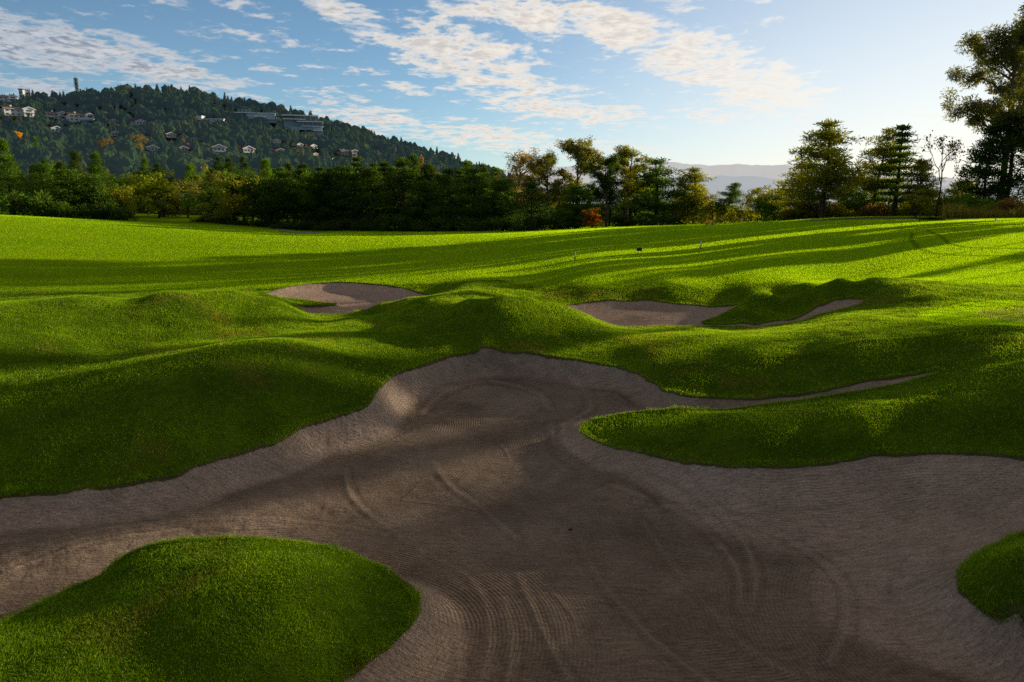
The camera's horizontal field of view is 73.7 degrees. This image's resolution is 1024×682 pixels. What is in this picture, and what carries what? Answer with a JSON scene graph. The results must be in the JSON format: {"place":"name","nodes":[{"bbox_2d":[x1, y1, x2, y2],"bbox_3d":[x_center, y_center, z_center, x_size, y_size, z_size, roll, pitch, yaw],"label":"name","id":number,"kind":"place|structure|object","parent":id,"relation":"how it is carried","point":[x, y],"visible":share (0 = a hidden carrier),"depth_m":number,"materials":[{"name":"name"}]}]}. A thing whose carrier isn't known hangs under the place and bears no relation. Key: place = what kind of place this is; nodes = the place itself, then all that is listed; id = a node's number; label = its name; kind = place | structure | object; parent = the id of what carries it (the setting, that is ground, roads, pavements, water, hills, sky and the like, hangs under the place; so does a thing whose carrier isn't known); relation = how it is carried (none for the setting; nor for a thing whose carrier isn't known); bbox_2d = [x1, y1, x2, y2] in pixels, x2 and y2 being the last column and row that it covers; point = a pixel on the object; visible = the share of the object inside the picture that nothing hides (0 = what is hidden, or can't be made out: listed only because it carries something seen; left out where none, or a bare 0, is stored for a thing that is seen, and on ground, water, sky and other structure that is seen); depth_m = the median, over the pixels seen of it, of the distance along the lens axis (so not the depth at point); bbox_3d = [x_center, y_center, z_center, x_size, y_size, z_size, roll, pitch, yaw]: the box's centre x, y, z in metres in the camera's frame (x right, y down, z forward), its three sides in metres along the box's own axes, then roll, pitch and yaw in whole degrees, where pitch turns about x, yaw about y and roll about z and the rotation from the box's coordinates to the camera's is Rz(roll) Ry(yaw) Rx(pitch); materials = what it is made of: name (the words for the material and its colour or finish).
{"place":"outdoors","nodes":[
{"label":"outdoors","id":0,"kind":"place"},
{"bbox_2d":[0,92,766,221],"bbox_3d":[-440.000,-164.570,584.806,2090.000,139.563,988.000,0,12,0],"label":"hill","id":1,"kind":"structure","parent":0,"point":[175,139],"depth_m":544.55,"materials":[{"name":"green plant"}]},
{"bbox_2d":[0,105,35,116],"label":"villa","id":2,"kind":"object","parent":1,"relation":"on","point":[9,110],"visible":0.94,"depth_m":559.70,"materials":[{"name":"paint"}]},
{"bbox_2d":[44,110,65,120],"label":"villa","id":3,"kind":"object","parent":1,"relation":"on","point":[56,115],"visible":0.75,"depth_m":599.24,"materials":[{"name":"ceramic"}]},
{"bbox_2d":[64,112,94,121],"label":"villa","id":4,"kind":"object","parent":1,"relation":"on","point":[74,117],"visible":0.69,"depth_m":585.09,"materials":[{"name":"paint"}]},
{"bbox_2d":[177,163,197,208],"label":"conifer","id":5,"kind":"object","parent":1,"relation":"on","point":[190,172],"visible":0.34,"depth_m":168.76,"materials":[{"name":"green plant"}]},
{"bbox_2d":[220,157,239,180],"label":"conifer","id":6,"kind":"object","parent":1,"relation":"on","point":[228,165],"visible":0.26,"depth_m":191.08,"materials":[{"name":"green plant"}]},
{"bbox_2d":[0,83,534,203],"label":"hillside wood","id":7,"kind":"object","parent":1,"relation":"on","point":[122,154],"visible":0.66,"depth_m":521.35,"materials":[{"name":"green plant"}]},
{"bbox_2d":[234,109,322,136],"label":"glass building","id":8,"kind":"structure","parent":1,"relation":"on","point":[299,123],"depth_m":637.02,"materials":[{"name":"grey glass"}]},
{"bbox_2d":[0,208,1023,681],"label":"turf","id":9,"kind":"structure","parent":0,"point":[272,412],"depth_m":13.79,"materials":[{"name":"green plant"}]},
{"bbox_2d":[0,138,29,209],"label":"conifer","id":10,"kind":"object","parent":9,"relation":"on","point":[4,145],"visible":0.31,"depth_m":120.43,"materials":[{"name":"green plant"}]},
{"bbox_2d":[0,155,46,215],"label":"conifer","id":11,"kind":"object","parent":9,"relation":"on","point":[5,167],"visible":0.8,"depth_m":87.42,"materials":[{"name":"green plant"}]},
{"bbox_2d":[0,189,61,216],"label":"shrub","id":12,"kind":"object","parent":9,"relation":"on","point":[11,200],"visible":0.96,"depth_m":84.31,"materials":[{"name":"green plant"}]},
{"bbox_2d":[22,162,66,215],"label":"conifer","id":13,"kind":"object","parent":9,"relation":"on","point":[43,170],"visible":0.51,"depth_m":91.11,"materials":[{"name":"green plant"}]},
{"bbox_2d":[33,200,73,217],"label":"shrub","id":14,"kind":"object","parent":9,"relation":"on","point":[59,208],"visible":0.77,"depth_m":85.82,"materials":[{"name":"green plant"}]},
{"bbox_2d":[40,167,104,216],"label":"tree","id":15,"kind":"object","parent":9,"relation":"on","point":[66,175],"visible":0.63,"depth_m":89.68,"materials":[{"name":"green plant"}]},
{"bbox_2d":[61,150,92,209],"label":"conifer","id":16,"kind":"object","parent":9,"relation":"on","point":[75,158],"visible":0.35,"depth_m":119.61,"materials":[{"name":"green plant"}]},
{"bbox_2d":[63,202,102,219],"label":"shrub","id":17,"kind":"object","parent":9,"relation":"on","point":[87,212],"visible":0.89,"depth_m":86.10,"materials":[{"name":"green plant"}]},
{"bbox_2d":[67,173,124,217],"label":"leafy tree","id":18,"kind":"object","parent":9,"relation":"on","point":[96,180],"visible":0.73,"depth_m":90.73,"materials":[{"name":"green plant"}]},
{"bbox_2d":[82,151,119,203],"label":"conifer","id":19,"kind":"object","parent":9,"relation":"on","point":[92,167],"visible":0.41,"depth_m":124.58,"materials":[{"name":"green plant"}]},
{"bbox_2d":[85,200,124,220],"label":"shrub","id":20,"kind":"object","parent":9,"relation":"on","point":[109,211],"visible":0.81,"depth_m":87.95,"materials":[{"name":"green plant"}]},
{"bbox_2d":[98,184,137,214],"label":"leafy tree","id":21,"kind":"object","parent":9,"relation":"on","point":[124,199],"visible":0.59,"depth_m":93.83,"materials":[{"name":"green plant"}]},
{"bbox_2d":[110,172,148,212],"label":"leafy tree","id":22,"kind":"object","parent":9,"relation":"on","point":[136,191],"visible":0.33,"depth_m":117.00,"materials":[{"name":"green plant"}]},
{"bbox_2d":[129,170,179,217],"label":"leafy tree","id":23,"kind":"object","parent":9,"relation":"on","point":[159,190],"visible":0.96,"depth_m":117.85,"materials":[{"name":"green plant"}]},
{"bbox_2d":[137,191,187,216],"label":"leafy tree","id":24,"kind":"object","parent":9,"relation":"on","point":[165,212],"visible":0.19,"depth_m":127.49,"materials":[{"name":"green plant"}]},
{"bbox_2d":[163,177,206,218],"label":"leafy tree","id":25,"kind":"object","parent":9,"relation":"on","point":[177,198],"visible":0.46,"depth_m":120.24,"materials":[{"name":"green plant"}]},
{"bbox_2d":[179,183,223,217],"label":"leafy tree","id":26,"kind":"object","parent":9,"relation":"on","point":[189,201],"visible":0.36,"depth_m":108.54,"materials":[{"name":"green plant"}]},
{"bbox_2d":[194,164,224,209],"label":"leafy tree","id":27,"kind":"object","parent":9,"relation":"on","point":[216,175],"visible":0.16,"depth_m":132.99,"materials":[{"name":"green plant"}]},
{"bbox_2d":[197,190,224,221],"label":"conifer","id":28,"kind":"object","parent":9,"relation":"on","point":[208,200],"visible":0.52,"depth_m":104.03,"materials":[{"name":"green plant"}]},
{"bbox_2d":[210,179,246,220],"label":"pine tree","id":29,"kind":"object","parent":9,"relation":"on","point":[230,188],"visible":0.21,"depth_m":102.85,"materials":[{"name":"green plant"}]},
{"bbox_2d":[199,172,272,218],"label":"leafy tree","id":30,"kind":"object","parent":9,"relation":"on","point":[226,200],"visible":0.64,"depth_m":97.65,"materials":[{"name":"green plant"}]},
{"bbox_2d":[238,176,298,223],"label":"leafy tree","id":31,"kind":"object","parent":9,"relation":"on","point":[275,183],"visible":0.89,"depth_m":94.57,"materials":[{"name":"green plant"}]},
{"bbox_2d":[257,157,281,218],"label":"conifer","id":32,"kind":"object","parent":9,"relation":"on","point":[265,163],"visible":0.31,"depth_m":131.40,"materials":[{"name":"green plant"}]},
{"bbox_2d":[262,167,291,218],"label":"pine tree","id":33,"kind":"object","parent":9,"relation":"on","point":[280,171],"visible":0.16,"depth_m":104.56,"materials":[{"name":"green plant"}]},
{"bbox_2d":[270,218,303,229],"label":"shrub","id":34,"kind":"object","parent":9,"relation":"on","point":[277,225],"visible":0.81,"depth_m":90.99,"materials":[{"name":"green plant"}]},
{"bbox_2d":[263,170,321,226],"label":"leafy tree","id":35,"kind":"object","parent":9,"relation":"on","point":[300,195],"visible":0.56,"depth_m":95.86,"materials":[{"name":"green plant"}]},
{"bbox_2d":[280,169,316,220],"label":"pine tree","id":36,"kind":"object","parent":9,"relation":"on","point":[298,172],"visible":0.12,"depth_m":104.08,"materials":[{"name":"green plant"}]},
{"bbox_2d":[290,219,322,230],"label":"shrub","id":37,"kind":"object","parent":9,"relation":"on","point":[306,225],"visible":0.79,"depth_m":90.56,"materials":[{"name":"green plant"}]},
{"bbox_2d":[292,168,355,225],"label":"pine tree","id":38,"kind":"object","parent":9,"relation":"on","point":[321,192],"visible":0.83,"depth_m":94.03,"materials":[{"name":"green plant"}]},
{"bbox_2d":[313,219,347,230],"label":"shrub","id":39,"kind":"object","parent":9,"relation":"on","point":[327,227],"visible":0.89,"depth_m":87.95,"materials":[{"name":"green plant"}]},
{"bbox_2d":[318,162,371,227],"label":"pine tree","id":40,"kind":"object","parent":9,"relation":"on","point":[344,172],"visible":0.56,"depth_m":95.22,"materials":[{"name":"green plant"}]},
{"bbox_2d":[268,283,426,313],"bbox_3d":[-6.692,-1.814,27.698,6.268,0.564,9.883,-8,14,-35],"label":"sand bunker","id":41,"kind":"object","parent":9,"relation":"on","point":[348,297],"visible":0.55,"depth_m":29.12},
{"bbox_2d":[344,156,375,217],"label":"conifer","id":42,"kind":"object","parent":9,"relation":"on","point":[357,163],"visible":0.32,"depth_m":97.04,"materials":[{"name":"green plant"}]},
{"bbox_2d":[330,165,396,225],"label":"conifer","id":43,"kind":"object","parent":9,"relation":"on","point":[367,175],"visible":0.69,"depth_m":91.05,"materials":[{"name":"green plant"}]},
{"bbox_2d":[367,162,402,216],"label":"conifer","id":44,"kind":"object","parent":9,"relation":"on","point":[383,165],"visible":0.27,"depth_m":96.13,"materials":[{"name":"green plant"}]},
{"bbox_2d":[374,213,413,231],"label":"shrub","id":45,"kind":"object","parent":9,"relation":"on","point":[387,222],"visible":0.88,"depth_m":83.95,"materials":[{"name":"green plant"}]},
{"bbox_2d":[368,157,442,223],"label":"pine tree","id":46,"kind":"object","parent":9,"relation":"on","point":[398,183],"visible":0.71,"depth_m":88.61,"materials":[{"name":"green plant"}]},
{"bbox_2d":[405,154,424,223],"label":"conifer","id":47,"kind":"object","parent":9,"relation":"on","point":[416,164],"visible":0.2,"depth_m":101.25,"materials":[{"name":"green plant"}]},
{"bbox_2d":[396,219,435,231],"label":"shrub","id":48,"kind":"object","parent":9,"relation":"on","point":[418,227],"visible":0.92,"depth_m":83.02,"materials":[{"name":"green plant"}]},
{"bbox_2d":[397,177,455,230],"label":"pine tree","id":49,"kind":"object","parent":9,"relation":"on","point":[425,187],"visible":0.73,"depth_m":87.31,"materials":[{"name":"green plant"}]},
{"bbox_2d":[423,217,463,231],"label":"shrub","id":50,"kind":"object","parent":9,"relation":"on","point":[441,224],"visible":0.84,"depth_m":83.58,"materials":[{"name":"green plant"}]},
{"bbox_2d":[434,166,472,225],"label":"conifer","id":51,"kind":"object","parent":9,"relation":"on","point":[449,172],"visible":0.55,"depth_m":90.12,"materials":[{"name":"green plant"}]},
{"bbox_2d":[446,216,485,231],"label":"shrub","id":52,"kind":"object","parent":9,"relation":"on","point":[470,227],"visible":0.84,"depth_m":83.95,"materials":[{"name":"green plant"}]},
{"bbox_2d":[438,165,499,223],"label":"pine tree","id":53,"kind":"object","parent":9,"relation":"on","point":[472,182],"visible":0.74,"depth_m":88.99,"materials":[{"name":"green plant"}]},
{"bbox_2d":[474,217,513,231],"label":"shrub","id":54,"kind":"object","parent":9,"relation":"on","point":[487,222],"visible":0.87,"depth_m":83.50,"materials":[{"name":"green plant"}]},
{"bbox_2d":[469,176,527,228],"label":"pine tree","id":55,"kind":"object","parent":9,"relation":"on","point":[500,186],"visible":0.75,"depth_m":87.46,"materials":[{"name":"green plant"}]},
{"bbox_2d":[0,349,1023,681],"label":"sand bunker","id":56,"kind":"object","parent":9,"relation":"on","point":[466,493],"visible":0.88,"depth_m":9.15},
{"bbox_2d":[495,147,545,207],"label":"gum tree","id":57,"kind":"object","parent":9,"relation":"on","point":[525,158],"visible":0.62,"depth_m":93.47,"materials":[{"name":"green plant"}]},
{"bbox_2d":[506,218,541,230],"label":"shrub","id":58,"kind":"object","parent":9,"relation":"on","point":[515,227],"visible":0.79,"depth_m":82.15,"materials":[{"name":"green plant"}]},
{"bbox_2d":[507,179,556,228],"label":"conifer","id":59,"kind":"object","parent":9,"relation":"on","point":[531,187],"visible":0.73,"depth_m":85.66,"materials":[{"name":"green plant"}]},
{"bbox_2d":[520,214,564,230],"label":"shrub","id":60,"kind":"object","parent":9,"relation":"on","point":[553,220],"visible":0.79,"depth_m":82.61,"materials":[{"name":"green plant"}]},
{"bbox_2d":[520,149,565,226],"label":"gum tree","id":61,"kind":"object","parent":9,"relation":"on","point":[542,169],"visible":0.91,"depth_m":92.74,"materials":[{"name":"green plant"}]},
{"bbox_2d":[522,182,568,219],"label":"conifer","id":62,"kind":"object","parent":9,"relation":"on","point":[549,185],"visible":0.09,"depth_m":103.24,"materials":[{"name":"green plant"}]},
{"bbox_2d":[548,182,604,227],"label":"pine tree","id":63,"kind":"object","parent":9,"relation":"on","point":[579,193],"visible":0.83,"depth_m":80.81,"materials":[{"name":"green plant"}]},
{"bbox_2d":[550,135,604,204],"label":"gum tree","id":64,"kind":"object","parent":9,"relation":"on","point":[581,153],"visible":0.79,"depth_m":91.14,"materials":[{"name":"green plant"}]},
{"bbox_2d":[580,207,602,227],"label":"autumn shrub","id":65,"kind":"object","parent":9,"relation":"on","point":[592,216],"visible":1,"depth_m":78.47,"materials":[{"name":"orange plant"}]},
{"bbox_2d":[584,153,626,226],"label":"gum tree","id":66,"kind":"object","parent":9,"relation":"on","point":[603,180],"visible":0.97,"depth_m":84.14,"materials":[{"name":"green plant"}]},
{"bbox_2d":[594,183,631,225],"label":"conifer","id":67,"kind":"object","parent":9,"relation":"on","point":[610,210],"visible":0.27,"depth_m":102.32,"materials":[{"name":"green plant"}]},
{"bbox_2d":[608,214,633,226],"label":"shrub","id":68,"kind":"object","parent":9,"relation":"on","point":[620,220],"visible":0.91,"depth_m":83.96,"materials":[{"name":"green plant"}]},
{"bbox_2d":[609,145,652,217],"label":"gum tree","id":69,"kind":"object","parent":9,"relation":"on","point":[625,154],"visible":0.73,"depth_m":89.86,"materials":[{"name":"green plant"}]},
{"bbox_2d":[613,178,653,224],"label":"conifer","id":70,"kind":"object","parent":9,"relation":"on","point":[635,211],"visible":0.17,"depth_m":103.39,"materials":[{"name":"green plant"}]},
{"bbox_2d":[623,216,655,225],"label":"shrub","id":71,"kind":"object","parent":9,"relation":"on","point":[645,223],"visible":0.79,"depth_m":83.35,"materials":[{"name":"green plant"}]},
{"bbox_2d":[610,157,705,219],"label":"pine tree","id":72,"kind":"object","parent":9,"relation":"on","point":[648,203],"visible":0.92,"depth_m":87.05,"materials":[{"name":"green plant"}]},
{"bbox_2d":[651,214,685,225],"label":"shrub","id":73,"kind":"object","parent":9,"relation":"on","point":[668,220],"visible":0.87,"depth_m":84.05,"materials":[{"name":"green plant"}]},
{"bbox_2d":[661,199,699,224],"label":"shrub","id":74,"kind":"object","parent":9,"relation":"on","point":[688,217],"visible":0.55,"depth_m":87.62,"materials":[{"name":"green plant"}]},
{"bbox_2d":[665,166,722,223],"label":"leafy tree","id":75,"kind":"object","parent":9,"relation":"on","point":[701,200],"visible":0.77,"depth_m":87.79,"materials":[{"name":"green plant"}]},
{"bbox_2d":[568,299,861,326],"bbox_3d":[6.572,-1.187,22.876,10.605,1.036,4.359,2,12,8],"label":"sand bunker","id":76,"kind":"object","parent":9,"relation":"on","point":[637,313],"visible":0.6,"depth_m":23.18},
{"bbox_2d":[697,200,733,223],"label":"shrub","id":77,"kind":"object","parent":9,"relation":"on","point":[714,213],"visible":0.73,"depth_m":86.25,"materials":[{"name":"green plant"}]},
{"bbox_2d":[709,182,745,221],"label":"pine tree","id":78,"kind":"object","parent":9,"relation":"on","point":[733,194],"visible":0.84,"depth_m":85.52,"materials":[{"name":"green plant"}]},
{"bbox_2d":[725,201,758,222],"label":"shrub","id":79,"kind":"object","parent":9,"relation":"on","point":[730,217],"visible":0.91,"depth_m":82.90,"materials":[{"name":"green plant"}]},
{"bbox_2d":[741,185,771,221],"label":"leafy tree","id":80,"kind":"object","parent":9,"relation":"on","point":[749,200],"visible":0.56,"depth_m":81.84,"materials":[{"name":"green plant"}]},
{"bbox_2d":[752,195,785,220],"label":"shrub","id":81,"kind":"object","parent":9,"relation":"on","point":[768,213],"visible":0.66,"depth_m":78.07,"materials":[{"name":"green plant"}]},
{"bbox_2d":[755,186,795,219],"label":"leafy tree","id":82,"kind":"object","parent":9,"relation":"on","point":[766,196],"visible":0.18,"depth_m":79.72,"materials":[{"name":"green plant"}]},
{"bbox_2d":[766,161,829,218],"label":"pine tree","id":83,"kind":"object","parent":9,"relation":"on","point":[794,204],"visible":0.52,"depth_m":73.96,"materials":[{"name":"green plant"}]},
{"bbox_2d":[801,201,837,218],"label":"shrub","id":84,"kind":"object","parent":9,"relation":"on","point":[811,209],"visible":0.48,"depth_m":74.10,"materials":[{"name":"green plant"}]},
{"bbox_2d":[775,119,876,217],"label":"pine tree","id":85,"kind":"object","parent":9,"relation":"on","point":[832,175],"visible":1,"depth_m":67.75,"materials":[{"name":"green plant"}]},
{"bbox_2d":[826,204,857,217],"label":"shrub","id":86,"kind":"object","parent":9,"relation":"on","point":[841,212],"visible":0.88,"depth_m":73.16,"materials":[{"name":"green plant"}]},
{"bbox_2d":[836,174,883,211],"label":"leafy tree","id":87,"kind":"object","parent":9,"relation":"on","point":[857,198],"visible":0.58,"depth_m":74.93,"materials":[{"name":"green plant"}]},
{"bbox_2d":[857,203,892,216],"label":"shrub","id":88,"kind":"object","parent":9,"relation":"on","point":[878,209],"visible":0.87,"depth_m":70.93,"materials":[{"name":"brown plant"}]},
{"bbox_2d":[842,127,912,212],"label":"pine tree","id":89,"kind":"object","parent":9,"relation":"on","point":[879,150],"visible":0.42,"depth_m":71.71,"materials":[{"name":"green plant"}]},
{"bbox_2d":[863,124,930,215],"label":"tiered conifer","id":90,"kind":"object","parent":9,"relation":"on","point":[900,154],"visible":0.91,"depth_m":69.44,"materials":[{"name":"green plant"}]},
{"bbox_2d":[778,201,1023,219],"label":"tall grass","id":91,"kind":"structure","parent":9,"relation":"on","point":[953,211],"depth_m":60.52,"materials":[{"name":"brown plant"}]},
{"bbox_2d":[904,190,925,217],"bbox_3d":[34.633,-11.716,58.830,1.461,2.645,1.699,0,12,1],"label":"sapling","id":92,"kind":"object","parent":9,"relation":"on","point":[914,202],"visible":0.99,"depth_m":58.75,"materials":[{"name":"green plant"}]},
{"bbox_2d":[893,155,948,215],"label":"pine tree","id":93,"kind":"object","parent":9,"relation":"on","point":[922,165],"visible":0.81,"depth_m":68.67,"materials":[{"name":"green plant"}]},
{"bbox_2d":[918,130,968,216],"bbox_3d":[39.932,-15.504,63.766,4.549,8.047,3.629,-10,15,-41],"label":"bare tree","id":94,"kind":"object","parent":9,"relation":"on","point":[951,144],"visible":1,"depth_m":63.62,"materials":[{"name":"brown plant"}]},
{"bbox_2d":[935,193,987,215],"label":"shrub","id":95,"kind":"object","parent":9,"relation":"on","point":[970,201],"visible":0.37,"depth_m":68.37,"materials":[{"name":"green plant"}]},
{"bbox_2d":[940,2,1023,198],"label":"gum tree","id":96,"kind":"object","parent":9,"relation":"on","point":[1009,54],"visible":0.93,"depth_m":71.73,"materials":[{"name":"green plant"}]},
{"bbox_2d":[949,123,1023,202],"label":"pine tree","id":97,"kind":"object","parent":9,"relation":"on","point":[998,186],"visible":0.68,"depth_m":71.01,"materials":[{"name":"green plant"}]},
{"bbox_2d":[953,107,1023,206],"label":"conifer","id":98,"kind":"object","parent":9,"relation":"on","point":[1013,150],"visible":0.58,"depth_m":69.85,"materials":[{"name":"green plant"}]},
{"bbox_2d":[994,197,1023,209],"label":"shrub","id":99,"kind":"object","parent":9,"relation":"on","point":[1009,203],"visible":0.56,"depth_m":62.31,"materials":[{"name":"brown plant"}]},
{"bbox_2d":[0,0,1023,179],"label":"sky","id":100,"kind":"structure","parent":0,"point":[704,82],"materials":[{"name":"blue"}]},
{"bbox_2d":[504,162,1023,186],"bbox_3d":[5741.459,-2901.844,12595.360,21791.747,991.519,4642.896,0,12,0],"label":"mountain ridge","id":101,"kind":"structure","parent":0,"point":[766,171],"depth_m":13468.63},
{"bbox_2d":[537,175,1023,202],"bbox_3d":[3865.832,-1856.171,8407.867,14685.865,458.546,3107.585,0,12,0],"label":"mountain ridge","id":102,"kind":"structure","parent":0,"point":[721,182],"depth_m":8605.14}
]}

